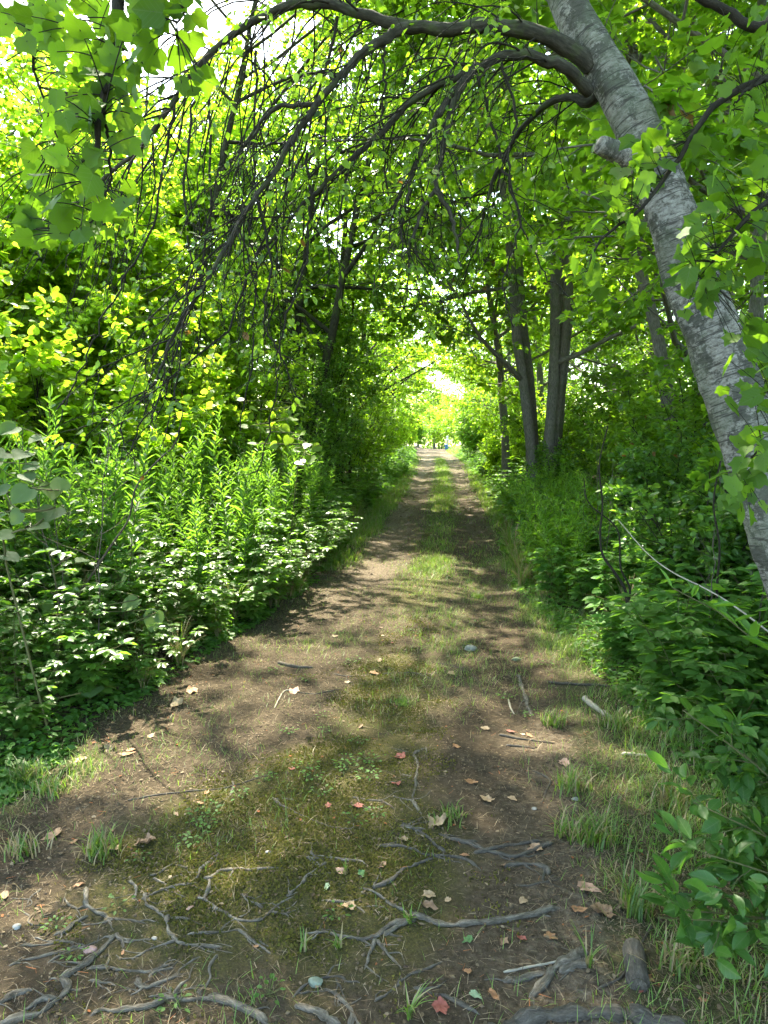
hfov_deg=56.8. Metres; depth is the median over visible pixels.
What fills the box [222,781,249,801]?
tree root
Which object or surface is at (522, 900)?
fallen leaf
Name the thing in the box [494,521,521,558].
tall grass
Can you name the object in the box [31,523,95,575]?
leafy weed
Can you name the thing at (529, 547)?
feathery weed
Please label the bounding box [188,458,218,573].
goldenrod plant
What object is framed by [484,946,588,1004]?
tree root
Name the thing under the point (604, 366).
woodland tree
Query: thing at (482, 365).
roadside tree
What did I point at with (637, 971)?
cut branch
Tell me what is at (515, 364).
woodland tree
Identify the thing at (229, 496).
leafy weed
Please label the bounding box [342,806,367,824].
seedling
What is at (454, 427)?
shrub
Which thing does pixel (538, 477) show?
feathery weed
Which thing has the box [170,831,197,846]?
seedling
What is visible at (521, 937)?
fallen leaf
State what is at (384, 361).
woodland tree
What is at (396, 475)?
leafy weed
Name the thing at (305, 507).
goldenrod plant
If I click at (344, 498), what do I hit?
leafy weed
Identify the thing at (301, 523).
leafy weed
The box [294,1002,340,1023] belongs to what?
tree root
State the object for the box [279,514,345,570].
leafy weed
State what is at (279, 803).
tree root
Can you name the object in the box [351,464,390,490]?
leafy weed
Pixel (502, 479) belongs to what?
leafy weed
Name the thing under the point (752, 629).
leaning weed
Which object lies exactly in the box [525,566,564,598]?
tall grass
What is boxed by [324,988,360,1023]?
tree root
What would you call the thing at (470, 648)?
pebble
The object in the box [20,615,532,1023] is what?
moss
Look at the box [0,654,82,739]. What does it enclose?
leafy weed
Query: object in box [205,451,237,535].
goldenrod plant
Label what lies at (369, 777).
seedling
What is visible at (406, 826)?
tree root
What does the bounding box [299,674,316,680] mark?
seedling
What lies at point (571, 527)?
feathery weed
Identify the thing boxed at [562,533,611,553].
leafy weed
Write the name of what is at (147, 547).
goldenrod plant
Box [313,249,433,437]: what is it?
roadside tree
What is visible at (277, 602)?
tall grass
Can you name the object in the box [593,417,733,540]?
shrub
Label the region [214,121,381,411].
woodland tree
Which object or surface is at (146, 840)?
fallen leaf
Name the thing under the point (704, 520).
shrub
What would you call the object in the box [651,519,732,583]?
leafy weed
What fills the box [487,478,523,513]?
leafy weed
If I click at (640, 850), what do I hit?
seedling
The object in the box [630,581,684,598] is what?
leafy weed
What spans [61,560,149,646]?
leafy weed
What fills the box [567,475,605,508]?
feathery weed
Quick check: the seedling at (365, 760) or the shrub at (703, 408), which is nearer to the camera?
the seedling at (365, 760)
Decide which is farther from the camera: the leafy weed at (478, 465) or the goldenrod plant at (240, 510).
the leafy weed at (478, 465)
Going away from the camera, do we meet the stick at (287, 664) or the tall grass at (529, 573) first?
the stick at (287, 664)
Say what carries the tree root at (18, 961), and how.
on the path
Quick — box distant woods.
[251,372,689,448]
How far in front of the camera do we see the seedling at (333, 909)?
2.32 m
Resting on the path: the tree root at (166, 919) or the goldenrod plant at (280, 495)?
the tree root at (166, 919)
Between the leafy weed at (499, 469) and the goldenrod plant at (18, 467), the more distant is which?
the leafy weed at (499, 469)
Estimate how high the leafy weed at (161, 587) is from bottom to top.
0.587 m
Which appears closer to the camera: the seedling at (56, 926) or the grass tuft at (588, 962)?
the grass tuft at (588, 962)
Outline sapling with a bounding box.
[236,397,321,543]
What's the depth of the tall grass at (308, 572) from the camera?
7.91 m
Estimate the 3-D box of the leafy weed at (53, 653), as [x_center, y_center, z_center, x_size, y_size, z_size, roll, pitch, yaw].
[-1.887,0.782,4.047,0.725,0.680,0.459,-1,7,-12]
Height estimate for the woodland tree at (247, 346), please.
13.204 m
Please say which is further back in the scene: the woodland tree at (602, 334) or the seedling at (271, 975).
the woodland tree at (602, 334)
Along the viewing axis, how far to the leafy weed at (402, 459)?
25.25 m
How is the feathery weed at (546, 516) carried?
on the ground at (166, 688)
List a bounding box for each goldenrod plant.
[0,384,66,610]
[0,420,41,596]
[0,441,9,524]
[0,520,36,619]
[18,433,86,605]
[27,508,64,577]
[48,437,98,541]
[67,446,122,596]
[73,450,128,514]
[73,459,146,570]
[85,499,135,618]
[91,407,160,630]
[97,488,150,561]
[111,439,178,562]
[125,447,161,558]
[125,453,172,551]
[127,509,153,580]
[138,429,193,568]
[143,480,176,560]
[147,504,171,590]
[153,413,211,565]
[160,479,201,591]
[166,440,202,573]
[173,496,212,606]
[185,405,224,530]
[186,498,218,600]
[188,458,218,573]
[194,485,228,569]
[197,432,234,486]
[199,448,229,542]
[200,492,217,548]
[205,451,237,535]
[210,460,240,512]
[211,423,245,486]
[211,452,246,510]
[212,457,254,579]
[218,500,257,589]
[221,442,243,494]
[222,502,246,561]
[223,470,259,573]
[224,472,240,513]
[233,436,270,477]
[233,457,263,565]
[233,459,269,519]
[238,510,262,587]
[244,439,275,529]
[246,451,302,546]
[252,484,281,532]
[253,459,280,489]
[253,469,279,550]
[260,434,298,545]
[269,459,282,510]
[270,459,295,535]
[279,446,324,541]
[287,472,305,517]
[288,418,329,509]
[293,421,322,531]
[294,472,308,507]
[299,483,314,545]
[305,453,337,515]
[317,476,331,508]
[318,458,335,518]
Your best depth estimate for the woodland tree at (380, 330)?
23.47 m
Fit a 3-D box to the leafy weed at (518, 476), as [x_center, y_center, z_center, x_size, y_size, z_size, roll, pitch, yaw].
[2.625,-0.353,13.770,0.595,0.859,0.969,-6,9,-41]
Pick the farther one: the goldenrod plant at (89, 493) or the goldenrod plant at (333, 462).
the goldenrod plant at (333, 462)
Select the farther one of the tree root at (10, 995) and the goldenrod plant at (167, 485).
the goldenrod plant at (167, 485)
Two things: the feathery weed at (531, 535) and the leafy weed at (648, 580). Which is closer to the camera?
the leafy weed at (648, 580)
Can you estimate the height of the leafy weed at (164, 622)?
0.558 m
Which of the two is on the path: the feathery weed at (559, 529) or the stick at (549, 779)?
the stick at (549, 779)
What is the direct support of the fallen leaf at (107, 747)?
on the ground at (166, 688)
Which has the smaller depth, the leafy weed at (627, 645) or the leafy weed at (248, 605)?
the leafy weed at (627, 645)
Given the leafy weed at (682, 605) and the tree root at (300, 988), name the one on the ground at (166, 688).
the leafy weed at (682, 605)
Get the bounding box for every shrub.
[0,267,164,527]
[0,283,164,558]
[0,360,43,571]
[0,396,146,592]
[0,513,8,551]
[1,342,94,460]
[24,291,240,483]
[45,388,227,541]
[72,235,236,455]
[122,261,326,448]
[200,406,301,498]
[205,333,373,499]
[205,363,302,454]
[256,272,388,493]
[303,315,393,486]
[324,364,403,485]
[340,378,398,466]
[353,389,415,458]
[368,403,425,455]
[396,408,425,447]
[402,409,439,448]
[421,401,460,448]
[438,405,469,446]
[447,405,494,443]
[455,401,500,458]
[472,381,546,471]
[476,426,524,479]
[497,390,603,478]
[507,393,606,472]
[519,436,614,502]
[559,373,690,504]
[566,345,699,498]
[566,394,605,477]
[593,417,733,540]
[596,446,759,598]
[605,345,766,533]
[625,275,767,475]
[687,442,757,570]
[688,364,767,456]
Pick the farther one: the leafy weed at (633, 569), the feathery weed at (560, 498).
the feathery weed at (560, 498)
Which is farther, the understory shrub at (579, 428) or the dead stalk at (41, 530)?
the understory shrub at (579, 428)
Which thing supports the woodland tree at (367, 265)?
on the ground at (166, 688)
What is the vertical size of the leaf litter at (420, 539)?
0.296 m
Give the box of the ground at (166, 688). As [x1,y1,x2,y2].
[0,446,767,1023]
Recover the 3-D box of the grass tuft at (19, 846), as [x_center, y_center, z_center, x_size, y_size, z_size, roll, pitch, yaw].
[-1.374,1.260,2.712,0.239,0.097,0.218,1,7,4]
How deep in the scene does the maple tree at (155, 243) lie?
9.82 m
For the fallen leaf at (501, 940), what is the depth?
2.20 m
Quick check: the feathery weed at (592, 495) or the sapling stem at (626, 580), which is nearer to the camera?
the sapling stem at (626, 580)
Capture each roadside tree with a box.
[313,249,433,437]
[328,44,657,479]
[360,249,478,415]
[414,283,514,447]
[422,214,584,431]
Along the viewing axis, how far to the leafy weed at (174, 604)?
5.20 m
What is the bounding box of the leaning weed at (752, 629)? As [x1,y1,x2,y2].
[660,568,767,650]
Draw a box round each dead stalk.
[1,407,98,646]
[9,389,158,685]
[44,472,86,619]
[209,464,219,575]
[235,404,285,530]
[572,446,602,520]
[583,461,629,580]
[685,458,724,599]
[692,512,753,637]
[731,552,754,595]
[756,586,766,646]
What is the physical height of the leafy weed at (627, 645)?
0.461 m
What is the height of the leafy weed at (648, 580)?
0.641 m
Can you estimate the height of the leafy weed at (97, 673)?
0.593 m
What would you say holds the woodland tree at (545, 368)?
on the ground at (166, 688)
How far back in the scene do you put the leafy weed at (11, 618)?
4.77 m
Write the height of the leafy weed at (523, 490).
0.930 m
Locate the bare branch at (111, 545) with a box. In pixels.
[76,410,183,597]
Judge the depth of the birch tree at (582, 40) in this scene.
3.29 m
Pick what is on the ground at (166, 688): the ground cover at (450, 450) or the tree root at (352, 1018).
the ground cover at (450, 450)
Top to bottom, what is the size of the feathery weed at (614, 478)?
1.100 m
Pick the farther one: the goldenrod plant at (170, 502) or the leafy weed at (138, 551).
the goldenrod plant at (170, 502)
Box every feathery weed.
[495,474,514,521]
[496,478,515,527]
[504,478,517,516]
[507,472,559,542]
[512,495,561,576]
[513,479,551,545]
[516,479,554,519]
[517,527,557,575]
[522,522,539,573]
[526,463,557,502]
[526,494,579,566]
[527,481,556,520]
[527,519,555,574]
[528,482,574,558]
[529,481,587,574]
[530,466,545,488]
[530,493,556,540]
[535,498,561,554]
[535,511,564,591]
[540,506,591,590]
[541,484,585,543]
[547,493,584,538]
[551,503,611,583]
[552,464,568,494]
[552,483,571,513]
[556,472,575,514]
[556,482,578,513]
[561,457,606,498]
[561,458,578,512]
[562,479,577,514]
[565,487,600,538]
[565,515,594,595]
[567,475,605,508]
[568,468,623,532]
[568,505,626,580]
[569,466,587,504]
[575,473,609,522]
[580,470,617,523]
[594,500,617,540]
[603,494,626,548]
[608,514,660,549]
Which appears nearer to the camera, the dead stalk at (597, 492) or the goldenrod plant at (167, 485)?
the goldenrod plant at (167, 485)
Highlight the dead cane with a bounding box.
[618,520,767,631]
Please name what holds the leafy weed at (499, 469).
on the ground at (166, 688)
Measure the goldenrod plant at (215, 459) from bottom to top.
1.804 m
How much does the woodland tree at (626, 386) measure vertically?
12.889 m
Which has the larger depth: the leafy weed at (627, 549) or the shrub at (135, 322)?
the shrub at (135, 322)
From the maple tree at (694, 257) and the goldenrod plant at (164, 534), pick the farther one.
the goldenrod plant at (164, 534)
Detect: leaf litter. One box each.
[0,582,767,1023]
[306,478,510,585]
[310,478,512,584]
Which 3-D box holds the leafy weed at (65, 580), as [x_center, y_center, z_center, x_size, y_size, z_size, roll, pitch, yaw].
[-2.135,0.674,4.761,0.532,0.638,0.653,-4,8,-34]
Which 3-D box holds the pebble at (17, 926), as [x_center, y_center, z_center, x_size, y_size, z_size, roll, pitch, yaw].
[-1.181,1.334,2.285,0.026,0.016,0.023,-3,7,-27]
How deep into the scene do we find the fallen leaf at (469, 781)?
3.21 m
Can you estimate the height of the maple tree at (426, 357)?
13.922 m
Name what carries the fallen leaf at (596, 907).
on the path
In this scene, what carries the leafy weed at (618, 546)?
on the ground at (166, 688)
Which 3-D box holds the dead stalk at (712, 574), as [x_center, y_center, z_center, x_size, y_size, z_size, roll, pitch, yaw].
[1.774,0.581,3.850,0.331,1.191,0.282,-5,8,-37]
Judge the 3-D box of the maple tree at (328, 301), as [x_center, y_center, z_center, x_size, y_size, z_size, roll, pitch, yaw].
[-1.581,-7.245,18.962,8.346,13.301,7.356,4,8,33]
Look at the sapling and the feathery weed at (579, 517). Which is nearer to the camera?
the feathery weed at (579, 517)
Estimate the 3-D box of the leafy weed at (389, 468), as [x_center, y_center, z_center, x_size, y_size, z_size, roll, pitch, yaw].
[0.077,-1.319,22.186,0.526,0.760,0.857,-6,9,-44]
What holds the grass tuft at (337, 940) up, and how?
on the path
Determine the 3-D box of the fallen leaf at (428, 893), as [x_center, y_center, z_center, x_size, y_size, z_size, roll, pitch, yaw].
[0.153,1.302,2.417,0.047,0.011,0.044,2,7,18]
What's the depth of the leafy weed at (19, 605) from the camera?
4.18 m
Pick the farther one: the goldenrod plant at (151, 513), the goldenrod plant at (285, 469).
the goldenrod plant at (285, 469)
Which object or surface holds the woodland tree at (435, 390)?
on the ground at (166, 688)
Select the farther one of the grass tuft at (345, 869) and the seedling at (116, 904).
the grass tuft at (345, 869)
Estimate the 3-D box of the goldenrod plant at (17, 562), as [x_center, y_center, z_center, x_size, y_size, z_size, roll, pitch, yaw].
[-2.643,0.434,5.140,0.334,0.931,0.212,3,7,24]
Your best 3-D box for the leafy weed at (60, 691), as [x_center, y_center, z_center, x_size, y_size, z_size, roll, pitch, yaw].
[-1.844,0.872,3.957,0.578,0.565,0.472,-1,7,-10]
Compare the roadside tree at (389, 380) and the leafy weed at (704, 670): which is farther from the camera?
the roadside tree at (389, 380)
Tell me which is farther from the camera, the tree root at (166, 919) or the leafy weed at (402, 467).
the leafy weed at (402, 467)
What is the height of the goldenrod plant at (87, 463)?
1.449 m
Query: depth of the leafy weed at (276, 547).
7.21 m
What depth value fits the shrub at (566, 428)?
15.61 m
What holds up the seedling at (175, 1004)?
on the path
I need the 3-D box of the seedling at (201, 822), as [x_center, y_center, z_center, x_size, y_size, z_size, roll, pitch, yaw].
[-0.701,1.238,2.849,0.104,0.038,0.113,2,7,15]
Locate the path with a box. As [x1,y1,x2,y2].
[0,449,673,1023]
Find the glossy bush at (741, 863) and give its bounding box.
[635,697,767,979]
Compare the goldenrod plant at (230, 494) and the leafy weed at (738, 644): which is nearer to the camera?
the leafy weed at (738, 644)
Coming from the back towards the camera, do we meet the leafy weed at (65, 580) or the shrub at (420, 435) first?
the shrub at (420, 435)
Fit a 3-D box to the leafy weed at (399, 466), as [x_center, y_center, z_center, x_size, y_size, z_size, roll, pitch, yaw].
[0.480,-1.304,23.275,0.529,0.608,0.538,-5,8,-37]
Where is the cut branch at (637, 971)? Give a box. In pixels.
[622,938,649,992]
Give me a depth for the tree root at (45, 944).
2.20 m
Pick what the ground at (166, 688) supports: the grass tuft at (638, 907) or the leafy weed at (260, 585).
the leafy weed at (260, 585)
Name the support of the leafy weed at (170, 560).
on the ground at (166, 688)
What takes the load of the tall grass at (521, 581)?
on the ground at (166, 688)
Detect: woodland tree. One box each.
[0,0,310,377]
[0,48,174,329]
[1,0,258,390]
[124,18,384,448]
[166,61,414,402]
[202,221,324,400]
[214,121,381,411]
[304,248,401,417]
[343,310,439,431]
[390,326,426,413]
[396,341,446,447]
[407,376,460,448]
[428,365,494,431]
[444,294,513,439]
[459,275,594,433]
[488,180,688,422]
[488,330,567,421]
[497,20,751,397]
[499,164,663,412]
[511,1,766,438]
[549,268,647,421]
[573,323,645,422]
[576,0,750,408]
[577,193,767,411]
[618,291,764,400]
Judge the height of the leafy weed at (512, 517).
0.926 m
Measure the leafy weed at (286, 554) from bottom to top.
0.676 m
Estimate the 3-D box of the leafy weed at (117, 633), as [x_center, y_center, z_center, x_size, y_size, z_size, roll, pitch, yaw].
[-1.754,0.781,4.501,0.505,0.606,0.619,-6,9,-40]
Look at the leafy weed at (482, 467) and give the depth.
23.71 m
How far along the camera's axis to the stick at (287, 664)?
4.76 m
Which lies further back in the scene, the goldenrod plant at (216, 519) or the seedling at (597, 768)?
the goldenrod plant at (216, 519)
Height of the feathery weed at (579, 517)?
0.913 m
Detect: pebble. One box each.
[12,923,20,929]
[83,945,96,953]
[308,976,322,987]
[464,645,476,650]
[511,657,520,661]
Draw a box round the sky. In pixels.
[0,0,767,446]
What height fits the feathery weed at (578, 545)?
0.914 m
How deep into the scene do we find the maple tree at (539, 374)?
24.19 m
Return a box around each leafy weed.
[0,515,142,615]
[0,543,32,606]
[0,548,134,682]
[0,551,97,639]
[0,560,24,620]
[0,561,48,621]
[0,576,24,644]
[0,582,125,656]
[0,583,111,683]
[0,585,115,701]
[0,595,38,678]
[0,606,64,702]
[0,616,112,710]
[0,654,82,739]
[1,537,84,610]
[1,545,120,619]
[2,599,23,638]
[6,533,89,596]
[19,566,112,628]
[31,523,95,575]
[50,557,182,644]
[53,517,205,636]
[54,589,156,669]
[58,603,136,704]
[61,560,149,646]
[78,520,168,579]
[85,528,182,597]
[87,565,174,631]
[91,518,173,615]
[92,586,207,693]
[101,586,170,661]
[113,572,207,640]
[128,542,181,586]
[131,544,176,580]
[133,545,217,603]
[144,584,215,636]
[148,550,235,638]
[150,569,205,614]
[152,552,186,576]
[162,584,214,634]
[165,532,235,570]
[171,481,235,559]
[176,556,237,596]
[182,521,293,597]
[200,507,298,584]
[202,502,256,557]
[206,530,268,579]
[207,523,236,579]
[210,557,299,621]
[218,511,304,573]
[220,575,278,615]
[238,559,281,602]
[244,510,336,596]
[248,557,305,599]
[250,543,317,608]
[253,537,288,562]
[257,540,301,600]
[258,503,313,543]
[259,519,315,575]
[263,517,314,565]
[276,470,321,515]
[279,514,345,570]
[281,563,301,591]
[285,499,334,560]
[285,525,332,575]
[287,511,350,562]
[290,492,352,561]
[292,502,339,537]
[294,527,322,568]
[298,501,334,524]
[302,483,349,517]
[309,502,352,545]
[315,501,352,543]
[316,505,362,541]
[320,510,348,535]
[320,518,356,552]
[321,484,348,512]
[324,476,342,489]
[325,484,359,511]
[326,458,365,493]
[328,483,345,506]
[332,492,353,513]
[335,508,352,529]
[339,490,363,513]
[345,459,379,485]
[349,481,380,509]
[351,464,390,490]
[356,464,382,495]
[379,457,395,474]
[381,458,392,474]
[390,449,406,468]
[390,467,398,477]
[391,463,407,477]
[391,465,404,476]
[393,450,418,470]
[393,454,412,473]
[393,462,408,476]
[464,453,486,475]
[472,456,490,476]
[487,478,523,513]
[491,455,522,476]
[491,474,509,489]
[493,488,523,523]
[495,469,511,494]
[495,477,556,514]
[498,458,524,486]
[500,488,568,545]
[503,471,524,494]
[505,491,541,525]
[528,544,584,602]
[556,552,607,611]
[560,518,642,559]
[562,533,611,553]
[575,526,626,581]
[580,585,678,657]
[585,548,631,611]
[592,551,654,600]
[597,599,654,665]
[601,527,663,568]
[601,534,657,560]
[604,578,698,620]
[607,578,755,679]
[610,534,658,595]
[616,557,656,595]
[618,599,749,724]
[625,606,708,661]
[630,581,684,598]
[631,642,715,717]
[632,545,752,613]
[632,597,735,626]
[633,640,746,718]
[635,532,684,570]
[638,552,681,595]
[640,561,719,607]
[642,510,709,541]
[644,514,685,559]
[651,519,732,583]
[653,626,767,748]
[686,631,756,728]
[695,598,758,647]
[697,536,764,597]
[697,571,767,625]
[698,579,755,612]
[701,617,752,672]
[703,543,766,599]
[704,628,767,701]
[707,564,767,647]
[717,664,767,727]
[752,577,767,605]
[752,592,767,682]
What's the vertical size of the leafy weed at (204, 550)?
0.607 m
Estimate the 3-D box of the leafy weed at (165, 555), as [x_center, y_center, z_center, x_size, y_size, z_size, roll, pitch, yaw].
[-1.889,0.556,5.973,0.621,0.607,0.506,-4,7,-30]
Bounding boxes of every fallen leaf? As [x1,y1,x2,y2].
[1,890,8,898]
[40,827,60,839]
[71,756,85,762]
[103,744,112,751]
[119,751,135,755]
[134,832,155,844]
[170,696,182,706]
[187,685,197,693]
[289,687,298,693]
[336,867,343,873]
[342,901,355,909]
[353,802,363,806]
[358,869,364,876]
[394,752,404,757]
[420,900,437,909]
[421,890,435,897]
[427,812,445,825]
[432,996,448,1013]
[462,935,472,942]
[465,778,477,783]
[469,989,481,998]
[480,795,494,801]
[488,988,498,999]
[498,937,508,945]
[516,934,526,939]
[519,896,527,903]
[527,843,542,850]
[544,931,557,938]
[558,758,568,765]
[571,905,586,911]
[577,881,600,891]
[590,902,616,918]
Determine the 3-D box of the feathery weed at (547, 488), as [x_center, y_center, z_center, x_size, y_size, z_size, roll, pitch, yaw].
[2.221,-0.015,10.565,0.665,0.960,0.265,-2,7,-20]
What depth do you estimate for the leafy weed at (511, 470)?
16.92 m
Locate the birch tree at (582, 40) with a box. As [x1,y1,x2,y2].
[0,0,767,598]
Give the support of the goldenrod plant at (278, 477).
on the ground at (166, 688)
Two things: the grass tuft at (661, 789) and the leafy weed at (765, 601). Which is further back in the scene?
the leafy weed at (765, 601)
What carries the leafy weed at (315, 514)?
on the ground at (166, 688)
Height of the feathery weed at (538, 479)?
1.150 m
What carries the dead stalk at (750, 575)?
on the ground at (166, 688)
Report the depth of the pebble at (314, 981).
2.01 m
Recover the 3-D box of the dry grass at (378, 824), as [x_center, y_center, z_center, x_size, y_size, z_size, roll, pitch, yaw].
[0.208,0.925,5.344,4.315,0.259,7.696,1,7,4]
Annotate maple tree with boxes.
[0,0,220,256]
[0,81,287,480]
[0,129,258,391]
[0,180,142,526]
[11,0,468,383]
[71,0,587,496]
[208,0,467,481]
[248,0,767,455]
[302,84,468,466]
[313,0,767,480]
[379,0,767,537]
[410,86,652,426]
[438,0,767,380]
[520,0,767,322]
[569,0,767,525]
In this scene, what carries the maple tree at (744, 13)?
on the ground at (166, 688)
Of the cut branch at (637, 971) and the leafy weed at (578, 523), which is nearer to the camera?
the cut branch at (637, 971)
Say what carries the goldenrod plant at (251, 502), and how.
on the ground at (166, 688)
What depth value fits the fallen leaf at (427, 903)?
2.36 m
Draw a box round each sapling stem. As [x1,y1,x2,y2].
[583,478,630,600]
[598,427,628,602]
[713,461,720,598]
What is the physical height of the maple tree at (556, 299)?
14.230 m
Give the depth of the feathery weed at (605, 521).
7.36 m
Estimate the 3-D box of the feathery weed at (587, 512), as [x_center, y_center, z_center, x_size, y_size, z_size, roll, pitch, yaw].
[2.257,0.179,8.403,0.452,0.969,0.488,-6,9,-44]
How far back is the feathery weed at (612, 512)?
6.96 m
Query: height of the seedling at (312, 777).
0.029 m
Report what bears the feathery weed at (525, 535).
on the ground at (166, 688)
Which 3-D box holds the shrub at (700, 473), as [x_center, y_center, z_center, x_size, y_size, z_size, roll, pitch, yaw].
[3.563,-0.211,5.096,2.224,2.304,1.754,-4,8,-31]
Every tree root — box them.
[0,968,82,1023]
[0,985,32,1010]
[9,888,41,907]
[9,945,82,967]
[20,939,102,952]
[23,910,59,929]
[34,928,86,943]
[45,932,168,983]
[48,934,99,966]
[53,915,88,938]
[64,886,158,930]
[86,959,174,972]
[88,978,115,993]
[90,963,269,1023]
[113,956,199,994]
[116,880,138,907]
[116,882,231,958]
[150,862,190,892]
[180,954,217,1003]
[181,852,218,878]
[187,919,270,953]
[197,861,333,930]
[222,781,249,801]
[240,893,281,910]
[273,797,354,829]
[292,962,359,1006]
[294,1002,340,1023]
[304,887,559,980]
[306,850,364,871]
[321,898,387,912]
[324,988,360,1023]
[334,662,484,690]
[352,790,397,809]
[371,821,553,888]
[374,961,442,1001]
[385,747,426,813]
[394,791,429,810]
[400,815,431,837]
[413,980,479,1014]
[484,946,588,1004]
[487,1002,690,1023]
[504,861,550,880]
[515,875,564,888]
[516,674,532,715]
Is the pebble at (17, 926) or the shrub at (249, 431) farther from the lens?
the shrub at (249, 431)
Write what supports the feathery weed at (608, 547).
on the ground at (166, 688)
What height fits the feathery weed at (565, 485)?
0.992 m
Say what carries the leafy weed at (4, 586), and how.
on the ground at (166, 688)
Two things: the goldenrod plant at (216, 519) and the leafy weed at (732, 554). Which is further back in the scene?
the goldenrod plant at (216, 519)
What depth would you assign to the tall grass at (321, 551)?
8.26 m
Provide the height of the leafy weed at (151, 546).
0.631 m
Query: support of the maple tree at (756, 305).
on the ground at (166, 688)
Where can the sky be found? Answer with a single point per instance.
(216, 21)
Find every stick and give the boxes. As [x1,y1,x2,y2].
[128,772,273,800]
[274,689,288,707]
[277,661,312,667]
[298,689,338,693]
[499,734,552,742]
[503,958,596,972]
[506,744,534,748]
[533,770,550,803]
[548,681,612,686]
[582,695,611,720]
[597,926,651,989]
[622,752,665,759]
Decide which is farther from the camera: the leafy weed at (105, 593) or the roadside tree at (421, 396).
the roadside tree at (421, 396)
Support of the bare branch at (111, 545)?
on the ground at (166, 688)
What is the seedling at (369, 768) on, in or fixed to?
on the path
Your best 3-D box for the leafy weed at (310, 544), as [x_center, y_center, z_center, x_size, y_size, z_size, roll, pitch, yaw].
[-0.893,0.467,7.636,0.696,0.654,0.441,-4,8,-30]
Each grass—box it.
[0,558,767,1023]
[117,597,182,659]
[138,579,204,647]
[145,614,202,667]
[162,620,196,661]
[167,570,241,629]
[193,574,255,623]
[264,544,317,598]
[272,584,290,606]
[282,454,621,574]
[296,540,321,574]
[296,570,314,594]
[311,534,343,569]
[342,493,370,522]
[482,513,519,544]
[485,535,525,574]
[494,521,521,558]
[500,513,514,532]
[508,550,534,581]
[512,556,536,586]
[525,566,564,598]
[594,573,637,612]
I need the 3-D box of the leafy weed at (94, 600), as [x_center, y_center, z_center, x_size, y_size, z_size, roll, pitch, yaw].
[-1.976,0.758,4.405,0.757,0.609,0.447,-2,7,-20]
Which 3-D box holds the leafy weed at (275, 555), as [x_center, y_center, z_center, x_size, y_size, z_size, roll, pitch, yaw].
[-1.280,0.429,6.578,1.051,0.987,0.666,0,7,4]
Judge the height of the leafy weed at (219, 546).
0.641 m
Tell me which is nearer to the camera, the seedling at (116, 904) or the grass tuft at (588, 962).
the grass tuft at (588, 962)
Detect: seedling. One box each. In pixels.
[39,915,72,929]
[59,944,89,961]
[102,887,135,914]
[125,850,151,860]
[155,984,192,1012]
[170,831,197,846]
[182,825,210,847]
[185,799,221,813]
[185,807,209,825]
[198,809,220,828]
[200,799,223,810]
[230,786,248,800]
[249,973,285,1004]
[255,770,271,783]
[280,726,298,734]
[292,761,319,771]
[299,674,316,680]
[300,766,321,779]
[302,772,322,780]
[309,784,333,796]
[322,900,353,920]
[331,753,355,765]
[334,753,356,767]
[335,759,358,771]
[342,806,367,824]
[349,735,367,743]
[356,768,380,780]
[357,750,378,762]
[358,762,378,772]
[364,806,385,817]
[365,753,385,765]
[496,693,512,699]
[523,709,538,716]
[586,761,608,774]
[619,834,656,852]
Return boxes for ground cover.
[0,521,767,832]
[285,444,636,552]
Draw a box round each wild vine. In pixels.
[0,420,70,738]
[10,557,163,706]
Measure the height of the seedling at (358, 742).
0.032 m
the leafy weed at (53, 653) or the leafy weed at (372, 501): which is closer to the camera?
the leafy weed at (53, 653)
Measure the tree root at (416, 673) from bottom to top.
0.031 m
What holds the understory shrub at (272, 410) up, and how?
on the ground at (166, 688)
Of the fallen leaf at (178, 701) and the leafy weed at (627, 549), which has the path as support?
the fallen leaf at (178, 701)
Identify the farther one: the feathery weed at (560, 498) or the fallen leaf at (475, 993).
the feathery weed at (560, 498)
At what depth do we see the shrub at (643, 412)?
8.46 m
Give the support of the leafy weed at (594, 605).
on the ground at (166, 688)
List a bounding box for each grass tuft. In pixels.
[0,823,58,862]
[5,753,47,787]
[24,764,75,801]
[69,821,130,865]
[127,656,160,683]
[298,927,313,951]
[327,922,350,948]
[338,860,348,874]
[384,694,418,708]
[394,979,434,1020]
[400,903,417,923]
[421,797,469,830]
[468,591,484,598]
[536,705,577,731]
[541,800,601,846]
[550,761,596,801]
[567,797,626,851]
[570,922,608,968]
[592,852,689,922]
[596,702,636,731]
[631,913,714,981]
[632,767,709,810]
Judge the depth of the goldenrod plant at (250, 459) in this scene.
8.17 m
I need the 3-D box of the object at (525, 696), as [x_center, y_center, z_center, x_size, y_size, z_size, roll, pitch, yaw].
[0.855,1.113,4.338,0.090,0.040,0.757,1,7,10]
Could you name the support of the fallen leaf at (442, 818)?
on the path
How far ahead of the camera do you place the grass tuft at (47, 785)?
3.13 m
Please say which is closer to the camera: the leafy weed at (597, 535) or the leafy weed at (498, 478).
the leafy weed at (597, 535)
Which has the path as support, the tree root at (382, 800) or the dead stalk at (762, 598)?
the tree root at (382, 800)
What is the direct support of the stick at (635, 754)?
on the ground at (166, 688)
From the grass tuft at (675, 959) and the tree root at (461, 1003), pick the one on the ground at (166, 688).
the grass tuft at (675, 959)
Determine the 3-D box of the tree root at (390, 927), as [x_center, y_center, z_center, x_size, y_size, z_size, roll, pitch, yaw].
[0.142,1.317,2.341,0.860,0.038,0.442,-4,7,-29]
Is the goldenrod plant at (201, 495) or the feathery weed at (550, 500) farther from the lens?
the feathery weed at (550, 500)
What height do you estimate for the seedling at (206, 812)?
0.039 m

